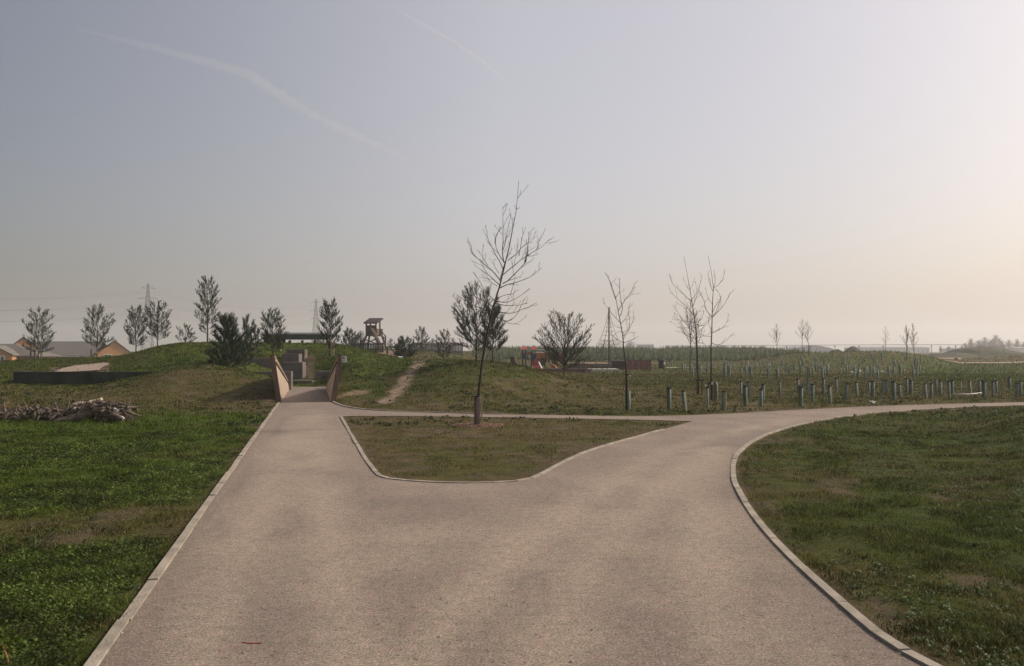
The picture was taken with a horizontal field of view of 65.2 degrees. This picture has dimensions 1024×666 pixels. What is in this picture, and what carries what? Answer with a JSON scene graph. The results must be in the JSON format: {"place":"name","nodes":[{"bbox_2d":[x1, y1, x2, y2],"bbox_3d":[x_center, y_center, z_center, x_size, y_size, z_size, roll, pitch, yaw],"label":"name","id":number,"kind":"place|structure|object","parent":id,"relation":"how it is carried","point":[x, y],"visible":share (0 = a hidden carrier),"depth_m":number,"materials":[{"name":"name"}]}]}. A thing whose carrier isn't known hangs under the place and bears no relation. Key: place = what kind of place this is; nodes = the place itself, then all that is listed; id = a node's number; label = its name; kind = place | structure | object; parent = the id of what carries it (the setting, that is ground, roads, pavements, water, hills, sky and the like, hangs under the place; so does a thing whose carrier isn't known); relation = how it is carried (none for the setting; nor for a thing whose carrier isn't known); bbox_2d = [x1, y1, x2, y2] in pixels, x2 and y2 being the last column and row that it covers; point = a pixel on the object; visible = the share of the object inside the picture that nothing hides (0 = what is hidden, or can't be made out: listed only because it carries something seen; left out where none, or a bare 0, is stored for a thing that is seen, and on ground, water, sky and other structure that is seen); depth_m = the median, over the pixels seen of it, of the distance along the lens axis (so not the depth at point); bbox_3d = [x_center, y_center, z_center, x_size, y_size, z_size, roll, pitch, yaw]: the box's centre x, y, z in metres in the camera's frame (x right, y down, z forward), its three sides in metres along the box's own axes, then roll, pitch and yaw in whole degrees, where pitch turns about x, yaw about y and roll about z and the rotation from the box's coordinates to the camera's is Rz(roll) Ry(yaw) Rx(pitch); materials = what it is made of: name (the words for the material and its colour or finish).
{"place":"outdoors","nodes":[
{"label":"outdoors","id":0,"kind":"place"},
{"bbox_2d":[58,363,108,371],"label":"path","id":1,"kind":"structure","parent":0,"point":[97,366],"depth_m":38.72,"materials":[{"name":"beige concrete"}]},
{"bbox_2d":[0,341,1023,665],"bbox_3d":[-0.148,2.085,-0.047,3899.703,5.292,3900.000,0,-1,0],"label":"ground","id":2,"kind":"structure","parent":0,"point":[410,465],"depth_m":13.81,"materials":[{"name":"green plant"}]},
{"bbox_2d":[0,345,18,360],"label":"brick house","id":3,"kind":"structure","parent":2,"relation":"on","point":[7,353],"depth_m":134.44,"materials":[{"name":"brick"}]},
{"bbox_2d":[14,337,37,348],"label":"brick house","id":4,"kind":"structure","parent":2,"relation":"on","point":[20,341],"depth_m":165.09,"materials":[{"name":"brick"}]},
{"bbox_2d":[0,344,61,359],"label":"brick bungalow","id":5,"kind":"object","parent":2,"relation":"on","point":[22,352],"visible":0.33,"depth_m":138.55,"materials":[{"name":"tile"}]},
{"bbox_2d":[20,306,56,358],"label":"young pine","id":6,"kind":"object","parent":2,"relation":"on","point":[36,336],"visible":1,"depth_m":55.87,"materials":[{"name":"green plant"}]},
{"bbox_2d":[31,341,105,357],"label":"long tiled house","id":7,"kind":"structure","parent":2,"relation":"on","point":[70,349],"depth_m":204.60,"materials":[{"name":"grey tile"}]},
{"bbox_2d":[0,405,139,420],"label":"rotten wood mound","id":8,"kind":"object","parent":2,"relation":"on","point":[64,408],"visible":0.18,"depth_m":19.50,"materials":[{"name":"brown wood"}]},
{"bbox_2d":[71,397,102,410],"bbox_3d":[-10.368,1.738,19.516,0.723,0.327,0.205,0,-1,-19],"label":"log","id":9,"kind":"object","parent":8,"relation":"on","point":[77,403],"visible":0.41,"depth_m":19.45,"materials":[{"name":"brown wood"}]},
{"bbox_2d":[0,396,141,421],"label":"brushwood","id":10,"kind":"object","parent":2,"relation":"on","point":[51,415],"visible":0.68,"depth_m":19.01,"materials":[{"name":"brown wood"}]},
{"bbox_2d":[95,399,137,410],"bbox_3d":[-9.560,1.739,19.384,1.055,0.272,0.149,0,-1,3],"label":"log","id":11,"kind":"object","parent":10,"relation":"on","point":[133,409],"visible":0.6,"depth_m":19.34,"materials":[{"name":"brown wood"}]},
{"bbox_2d":[53,407,103,421],"bbox_3d":[-10.254,1.978,18.960,1.112,0.502,0.196,0,-1,-16],"label":"log","id":12,"kind":"object","parent":2,"relation":"on","point":[80,415],"visible":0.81,"depth_m":18.90,"materials":[{"name":"brown wood"}]},
{"bbox_2d":[13,371,156,384],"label":"retaining wall","id":13,"kind":"structure","parent":2,"relation":"on","point":[32,377],"depth_m":32.87,"materials":[{"name":"concrete"}]},
{"bbox_2d":[81,303,115,356],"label":"young pine","id":14,"kind":"object","parent":2,"relation":"on","point":[90,329],"visible":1,"depth_m":59.86,"materials":[{"name":"green plant"}]},
{"bbox_2d":[93,340,129,356],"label":"brick house","id":15,"kind":"structure","parent":2,"relation":"on","point":[114,348],"depth_m":199.85,"materials":[{"name":"brick"}]},
{"bbox_2d":[111,413,123,420],"bbox_3d":[-9.227,1.961,18.739,0.385,0.187,0.123,-1,-1,26],"label":"log","id":16,"kind":"object","parent":2,"relation":"on","point":[117,416],"visible":0.99,"depth_m":18.70,"materials":[{"name":"brown wood"}]},
{"bbox_2d":[0,427,255,665],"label":"grass","id":17,"kind":"structure","parent":2,"relation":"on","point":[126,437],"depth_m":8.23,"materials":[{"name":"green plant"}]},
{"bbox_2d":[123,305,149,351],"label":"young pine","id":18,"kind":"object","parent":2,"relation":"on","point":[138,326],"visible":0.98,"depth_m":53.95,"materials":[{"name":"green plant"}]},
{"bbox_2d":[139,283,156,349],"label":"electricity pylon","id":19,"kind":"object","parent":2,"relation":"on","point":[146,300],"visible":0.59,"depth_m":590.18,"materials":[{"name":"metal"}]},
{"bbox_2d":[144,300,171,345],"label":"young pine","id":20,"kind":"object","parent":2,"relation":"on","point":[155,326],"visible":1,"depth_m":49.94,"materials":[{"name":"green plant"}]},
{"bbox_2d":[83,402,279,665],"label":"kerb","id":21,"kind":"structure","parent":2,"relation":"on","point":[104,647],"depth_m":5.96,"materials":[{"name":"concrete"}]},
{"bbox_2d":[175,323,196,341],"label":"young pine","id":22,"kind":"object","parent":2,"relation":"on","point":[185,337],"visible":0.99,"depth_m":52.95,"materials":[{"name":"green plant"}]},
{"bbox_2d":[194,275,221,341],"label":"young pine","id":23,"kind":"object","parent":2,"relation":"on","point":[207,302],"visible":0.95,"depth_m":50.95,"materials":[{"name":"green plant"}]},
{"bbox_2d":[203,312,253,369],"bbox_3d":[-13.011,0.348,36.640,2.298,2.790,2.209,0,-1,0],"label":"young pine","id":24,"kind":"object","parent":2,"relation":"on","point":[228,333],"visible":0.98,"depth_m":36.59,"materials":[{"name":"green plant"}]},
{"bbox_2d":[237,313,255,369],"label":"young pine","id":25,"kind":"object","parent":2,"relation":"on","point":[245,327],"visible":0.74,"depth_m":38.60,"materials":[{"name":"green plant"}]},
{"bbox_2d":[0,405,509,590],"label":"weed","id":26,"kind":"object","parent":2,"relation":"on","point":[84,540],"visible":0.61,"depth_m":7.78,"materials":[{"name":"green plant"}]},
{"bbox_2d":[248,323,262,357],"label":"young pine","id":27,"kind":"object","parent":2,"relation":"on","point":[259,341],"visible":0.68,"depth_m":42.96,"materials":[{"name":"green plant"}]},
{"bbox_2d":[250,358,270,367],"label":"concrete block","id":28,"kind":"structure","parent":2,"relation":"on","point":[264,362],"depth_m":42.46,"materials":[{"name":"grey concrete"}]},
{"bbox_2d":[257,307,289,354],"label":"young pine","id":29,"kind":"object","parent":2,"relation":"on","point":[270,325],"visible":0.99,"depth_m":44.94,"materials":[{"name":"green plant"}]},
{"bbox_2d":[254,371,292,389],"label":"retaining wall","id":30,"kind":"structure","parent":2,"relation":"on","point":[289,375],"depth_m":34.87,"materials":[{"name":"concrete"}]},
{"bbox_2d":[269,355,288,401],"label":"timber wing wall","id":31,"kind":"structure","parent":2,"relation":"on","point":[281,382],"depth_m":27.16,"materials":[{"name":"brown wood"}]},
{"bbox_2d":[282,354,301,361],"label":"concrete block","id":32,"kind":"structure","parent":2,"relation":"on","point":[291,357],"depth_m":43.59,"materials":[{"name":"grey concrete"}]},
{"bbox_2d":[281,362,305,378],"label":"concrete block","id":33,"kind":"structure","parent":2,"relation":"on","point":[298,369],"depth_m":40.96,"materials":[{"name":"grey concrete"}]},
{"bbox_2d":[287,349,306,359],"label":"concrete block","id":34,"kind":"structure","parent":2,"relation":"on","point":[303,352],"depth_m":45.19,"materials":[{"name":"grey concrete"}]},
{"bbox_2d":[261,331,338,342],"bbox_3d":[-16.156,0.867,61.441,5.033,1.893,3.710,0,-1,0],"label":"open shelter","id":35,"kind":"object","parent":2,"relation":"on","point":[302,337],"visible":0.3,"depth_m":59.70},
{"bbox_2d":[293,380,315,383],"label":"concrete block","id":36,"kind":"structure","parent":2,"relation":"on","point":[302,381],"depth_m":39.26,"materials":[{"name":"grey concrete"}]},
{"bbox_2d":[310,299,320,341],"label":"electricity pylon","id":37,"kind":"object","parent":2,"relation":"on","point":[314,330],"visible":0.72,"depth_m":799.73,"materials":[{"name":"metal"}]},
{"bbox_2d":[316,371,330,379],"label":"concrete block","id":38,"kind":"structure","parent":2,"relation":"on","point":[319,374],"depth_m":39.98,"materials":[{"name":"grey concrete"}]},
{"bbox_2d":[316,297,343,355],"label":"young pine","id":39,"kind":"object","parent":2,"relation":"on","point":[329,333],"visible":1,"depth_m":44.88,"materials":[{"name":"green plant"}]},
{"bbox_2d":[326,355,346,401],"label":"timber wing wall","id":40,"kind":"structure","parent":2,"relation":"on","point":[332,382],"depth_m":26.83,"materials":[{"name":"brown wood"}]},
{"bbox_2d":[340,327,357,346],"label":"young pine","id":41,"kind":"object","parent":2,"relation":"on","point":[346,335],"visible":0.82,"depth_m":57.95,"materials":[{"name":"green plant"}]},
{"bbox_2d":[352,332,364,347],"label":"young pine","id":42,"kind":"object","parent":2,"relation":"on","point":[361,342],"visible":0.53,"depth_m":65.92,"materials":[{"name":"green plant"}]},
{"bbox_2d":[351,343,383,352],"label":"board fence","id":43,"kind":"object","parent":2,"relation":"on","point":[372,346],"visible":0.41,"depth_m":83.98,"materials":[{"name":"brown wood"}]},
{"bbox_2d":[363,318,385,349],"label":"lookout tower","id":44,"kind":"structure","parent":2,"relation":"on","point":[372,330],"depth_m":91.98,"materials":[{"name":"brown wood"}]},
{"bbox_2d":[374,343,395,353],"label":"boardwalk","id":45,"kind":"structure","parent":2,"relation":"on","point":[376,347],"depth_m":79.39,"materials":[{"name":"wood"}]},
{"bbox_2d":[390,335,417,356],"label":"young pine","id":46,"kind":"object","parent":2,"relation":"on","point":[400,351],"visible":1,"depth_m":61.72,"materials":[{"name":"green plant"}]},
{"bbox_2d":[330,400,503,413],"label":"kerb","id":47,"kind":"structure","parent":2,"relation":"on","point":[410,411],"depth_m":22.29,"materials":[{"name":"concrete"}]},
{"bbox_2d":[413,326,429,352],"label":"young pine","id":48,"kind":"object","parent":2,"relation":"on","point":[421,343],"visible":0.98,"depth_m":85.95,"materials":[{"name":"green plant"}]},
{"bbox_2d":[414,342,462,354],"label":"board fence","id":49,"kind":"object","parent":2,"relation":"on","point":[457,349],"visible":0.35,"depth_m":91.97,"materials":[{"name":"wood"}]},
{"bbox_2d":[433,328,454,358],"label":"young pine","id":50,"kind":"object","parent":2,"relation":"on","point":[445,337],"visible":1,"depth_m":59.98,"materials":[{"name":"green plant"}]},
{"bbox_2d":[450,280,501,362],"bbox_3d":[-1.559,-0.482,34.581,2.347,3.728,2.486,0,-1,0],"label":"young pine","id":51,"kind":"object","parent":2,"relation":"on","point":[465,333],"visible":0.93,"depth_m":34.53,"materials":[{"name":"green plant"}]},
{"bbox_2d":[450,423,503,427],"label":"bark mulch","id":52,"kind":"object","parent":2,"relation":"on","point":[472,425],"visible":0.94,"depth_m":18.11,"materials":[{"name":"brown wood"}]},
{"bbox_2d":[473,305,508,361],"bbox_3d":[-0.911,-0.002,35.545,1.638,2.774,1.796,0,-1,0],"label":"young pine","id":53,"kind":"object","parent":2,"relation":"on","point":[498,331],"visible":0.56,"depth_m":35.45,"materials":[{"name":"green plant"}]},
{"bbox_2d":[340,416,663,482],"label":"kerb","id":54,"kind":"structure","parent":2,"relation":"on","point":[370,464],"depth_m":11.98,"materials":[{"name":"concrete"}]},
{"bbox_2d":[457,181,559,424],"bbox_3d":[-0.095,-0.680,18.300,2.494,5.643,1.598,0,-1,0],"label":"young tree","id":55,"kind":"object","parent":2,"relation":"on","point":[477,409],"visible":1,"depth_m":18.29,"materials":[{"name":"brown plant"}]},
{"bbox_2d":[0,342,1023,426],"bbox_3d":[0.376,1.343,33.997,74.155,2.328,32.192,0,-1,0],"label":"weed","id":56,"kind":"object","parent":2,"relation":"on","point":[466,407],"visible":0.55,"depth_m":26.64,"materials":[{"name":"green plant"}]},
{"bbox_2d":[0,348,1023,373],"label":"grass","id":57,"kind":"structure","parent":2,"relation":"on","point":[968,365],"depth_m":77.80,"materials":[{"name":"green plant"}]},
{"bbox_2d":[346,416,682,475],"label":"grass","id":58,"kind":"structure","parent":2,"relation":"on","point":[527,439],"depth_m":15.56,"materials":[{"name":"green plant"}]},
{"bbox_2d":[532,360,541,368],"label":"slide","id":59,"kind":"object","parent":2,"relation":"on","point":[538,365],"visible":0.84,"depth_m":65.85,"materials":[{"name":"red plastic"}]},
{"bbox_2d":[521,345,563,367],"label":"play castle","id":60,"kind":"structure","parent":2,"relation":"on","point":[538,356],"depth_m":72.00,"materials":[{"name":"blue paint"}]},
{"bbox_2d":[541,368,584,372],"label":"wall","id":61,"kind":"structure","parent":2,"relation":"on","point":[578,370],"depth_m":61.95,"materials":[{"name":"grey concrete"}]},
{"bbox_2d":[532,308,594,376],"bbox_3d":[2.365,0.488,35.944,2.951,3.275,2.587,-1,-1,24],"label":"young pine","id":62,"kind":"object","parent":2,"relation":"on","point":[555,358],"visible":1,"depth_m":35.84,"materials":[{"name":"green plant"}]},
{"bbox_2d":[566,364,610,367],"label":"wall","id":63,"kind":"structure","parent":2,"relation":"on","point":[590,365],"depth_m":75.95,"materials":[{"name":"grey concrete"}]},
{"bbox_2d":[587,368,618,371],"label":"seat slab","id":64,"kind":"structure","parent":2,"relation":"on","point":[606,370],"depth_m":65.95,"materials":[{"name":"concrete"}]},
{"bbox_2d":[582,307,635,363],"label":"rope pyramid","id":65,"kind":"object","parent":2,"relation":"on","point":[608,340],"visible":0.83,"depth_m":79.96,"materials":[{"name":"black fabric"}]},
{"bbox_2d":[611,361,624,369],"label":"timber enclosure","id":66,"kind":"object","parent":2,"relation":"on","point":[618,364],"visible":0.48,"depth_m":71.95,"materials":[{"name":"brown wood"}]},
{"bbox_2d":[603,275,638,409],"bbox_3d":[3.165,0.235,23.381,1.123,4.051,1.058,0,-1,14],"label":"young tree","id":67,"kind":"object","parent":2,"relation":"on","point":[627,399],"visible":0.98,"depth_m":23.34,"materials":[{"name":"brown plant"}]},
{"bbox_2d":[626,360,651,369],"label":"plank wall","id":68,"kind":"structure","parent":2,"relation":"on","point":[640,364],"depth_m":70.89,"materials":[{"name":"red wood"}]},
{"bbox_2d":[472,344,815,360],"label":"sapling plantation","id":69,"kind":"object","parent":2,"relation":"on","point":[677,353],"visible":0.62,"depth_m":108.40,"materials":[{"name":"green plant"}]},
{"bbox_2d":[658,359,665,368],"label":"litter bin","id":70,"kind":"object","parent":2,"relation":"on","point":[661,363],"visible":0.95,"depth_m":75.69,"materials":[{"name":"black metal"}]},
{"bbox_2d":[666,386,670,408],"bbox_3d":[4.623,1.861,23.566,0.143,0.840,0.114,0,-1,-19],"label":"tree guard","id":71,"kind":"object","parent":2,"relation":"on","point":[668,397],"visible":0.91,"depth_m":23.53,"materials":[{"name":"green plastic"}]},
{"bbox_2d":[681,390,686,409],"bbox_3d":[4.907,1.942,22.806,0.142,0.621,0.114,-5,1,-27],"label":"tree guard","id":72,"kind":"object","parent":2,"relation":"on","point":[684,401],"visible":0.94,"depth_m":22.76,"materials":[{"name":"beige plastic"}]},
{"bbox_2d":[668,259,710,394],"bbox_3d":[6.970,-0.277,31.238,1.922,5.447,1.587,0,-1,0],"label":"young tree","id":73,"kind":"object","parent":2,"relation":"on","point":[697,380],"visible":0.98,"depth_m":31.24,"materials":[{"name":"brown plant"}]},
{"bbox_2d":[680,299,701,367],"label":"young tree","id":74,"kind":"object","parent":2,"relation":"on","point":[690,334],"visible":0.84,"depth_m":61.99,"materials":[{"name":"brown plant"}]},
{"bbox_2d":[687,311,702,362],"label":"young tree","id":75,"kind":"object","parent":2,"relation":"on","point":[697,328],"visible":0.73,"depth_m":65.97,"materials":[{"name":"brown plant"}]},
{"bbox_2d":[704,385,708,407],"bbox_3d":[5.908,1.926,24.267,0.142,0.721,0.114,1,-1,-26],"label":"tree guard","id":76,"kind":"object","parent":2,"relation":"on","point":[706,396],"visible":0.93,"depth_m":24.23,"materials":[{"name":"green plastic"}]},
{"bbox_2d":[701,257,733,401],"bbox_3d":[6.923,-0.141,27.006,0.975,4.996,1.794,-1,-1,30],"label":"young tree","id":77,"kind":"object","parent":2,"relation":"on","point":[712,389],"visible":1,"depth_m":27.14,"materials":[{"name":"brown plant"}]},
{"bbox_2d":[721,391,725,410],"bbox_3d":[6.094,1.961,23.031,0.142,0.590,0.114,-1,-2,27],"label":"tree guard","id":78,"kind":"object","parent":2,"relation":"on","point":[723,400],"visible":0.91,"depth_m":22.99,"materials":[{"name":"green plastic"}]},
{"bbox_2d":[743,383,746,404],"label":"tree guard","id":79,"kind":"object","parent":2,"relation":"on","point":[744,394],"visible":0.92,"depth_m":25.64,"materials":[{"name":"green plastic"}]},
{"bbox_2d":[747,381,750,396],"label":"tree guard","id":80,"kind":"object","parent":2,"relation":"on","point":[748,388],"visible":0.9,"depth_m":29.79,"materials":[{"name":"green plastic"}]},
{"bbox_2d":[738,345,761,351],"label":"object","id":81,"kind":"object","parent":2,"relation":"on","point":[740,347],"visible":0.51,"depth_m":115.97,"materials":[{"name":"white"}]},
{"bbox_2d":[758,387,762,406],"bbox_3d":[7.669,1.977,24.682,0.142,0.629,0.114,1,-3,12],"label":"tree guard","id":82,"kind":"object","parent":2,"relation":"on","point":[760,402],"visible":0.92,"depth_m":24.64,"materials":[{"name":"green plastic"}]},
{"bbox_2d":[517,407,1023,665],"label":"weed","id":83,"kind":"object","parent":2,"relation":"on","point":[912,614],"visible":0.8,"depth_m":6.11,"materials":[{"name":"green plant"}]},
{"bbox_2d":[798,385,802,406],"bbox_3d":[8.902,1.893,24.669,0.142,0.824,0.114,1,-1,-10],"label":"tree guard","id":84,"kind":"object","parent":2,"relation":"on","point":[800,403],"visible":0.91,"depth_m":24.63,"materials":[{"name":"green plastic"}]},
{"bbox_2d":[778,345,834,352],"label":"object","id":85,"kind":"structure","parent":2,"relation":"on","point":[821,349],"depth_m":519.62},
{"bbox_2d":[806,379,809,394],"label":"tree guard","id":86,"kind":"object","parent":2,"relation":"on","point":[807,386],"visible":0.91,"depth_m":31.07,"materials":[{"name":"green plastic"}]},
{"bbox_2d":[810,382,814,400],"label":"tree guard","id":87,"kind":"object","parent":2,"relation":"on","point":[811,392],"visible":0.91,"depth_m":27.10,"materials":[{"name":"green plastic"}]},
{"bbox_2d":[827,386,831,402],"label":"tree guard","id":88,"kind":"object","parent":2,"relation":"on","point":[829,394],"visible":0.91,"depth_m":25.96,"materials":[{"name":"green plastic"}]},
{"bbox_2d":[845,383,848,397],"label":"tree guard","id":89,"kind":"object","parent":2,"relation":"on","point":[846,390],"visible":0.89,"depth_m":28.17,"materials":[{"name":"green plastic"}]},
{"bbox_2d":[731,405,1023,665],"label":"kerb","id":90,"kind":"structure","parent":2,"relation":"on","point":[868,625],"depth_m":6.02,"materials":[{"name":"concrete"}]},
{"bbox_2d":[738,416,1023,665],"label":"grass","id":91,"kind":"structure","parent":2,"relation":"on","point":[911,437],"depth_m":8.14,"materials":[{"name":"green plant"}]},
{"bbox_2d":[844,347,929,352],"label":"building","id":92,"kind":"structure","parent":2,"relation":"on","point":[918,349],"depth_m":599.86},
{"bbox_2d":[891,378,895,399],"bbox_3d":[13.193,1.935,27.673,0.142,0.882,0.114,-3,-2,21],"label":"tree guard","id":93,"kind":"object","parent":2,"relation":"on","point":[893,386],"visible":0.91,"depth_m":27.64,"materials":[{"name":"green plastic"}]},
{"bbox_2d":[883,344,906,350],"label":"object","id":94,"kind":"object","parent":2,"relation":"on","point":[893,347],"visible":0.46,"depth_m":115.97,"materials":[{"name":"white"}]},
{"bbox_2d":[908,324,918,364],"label":"young tree","id":95,"kind":"object","parent":2,"relation":"on","point":[913,336],"visible":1,"depth_m":73.98,"materials":[{"name":"brown plant"}]},
{"bbox_2d":[929,381,932,398],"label":"tree guard","id":96,"kind":"object","parent":2,"relation":"on","point":[931,390],"visible":0.91,"depth_m":28.54,"materials":[{"name":"green plastic"}]},
{"bbox_2d":[946,379,950,398],"bbox_3d":[15.384,2.002,28.221,0.142,0.749,0.114,0,-3,0],"label":"tree guard","id":97,"kind":"object","parent":2,"relation":"on","point":[948,389],"visible":0.9,"depth_m":28.19,"materials":[{"name":"green plastic"}]},
{"bbox_2d":[923,346,1023,355],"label":"earth heap","id":98,"kind":"object","parent":2,"relation":"on","point":[982,350],"visible":0.92,"depth_m":145.93,"materials":[{"name":"green plant"}]},
{"bbox_2d":[982,378,985,396],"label":"tree guard","id":99,"kind":"object","parent":2,"relation":"on","point":[983,388],"visible":0.94,"depth_m":29.13,"materials":[{"name":"green plastic"}]},
{"bbox_2d":[991,381,994,395],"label":"tree guard","id":100,"kind":"object","parent":2,"relation":"on","point":[993,388],"visible":0.91,"depth_m":29.99,"materials":[{"name":"green plastic"}]},
{"bbox_2d":[1000,347,1023,352],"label":"building","id":101,"kind":"structure","parent":2,"relation":"on","point":[1019,349],"depth_m":499.89,"materials":[{"name":"white"}]},
{"bbox_2d":[0,0,1023,351],"label":"sky","id":102,"kind":"structure","parent":0,"point":[851,170],"materials":[{"name":"blue"}]},
{"bbox_2d":[100,387,1023,665],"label":"path","id":103,"kind":"structure","parent":0,"point":[374,587],"depth_m":6.26,"materials":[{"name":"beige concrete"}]},
{"bbox_2d":[937,358,1023,362],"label":"path","id":104,"kind":"structure","parent":0,"point":[986,362],"depth_m":95.73,"materials":[{"name":"beige concrete"}]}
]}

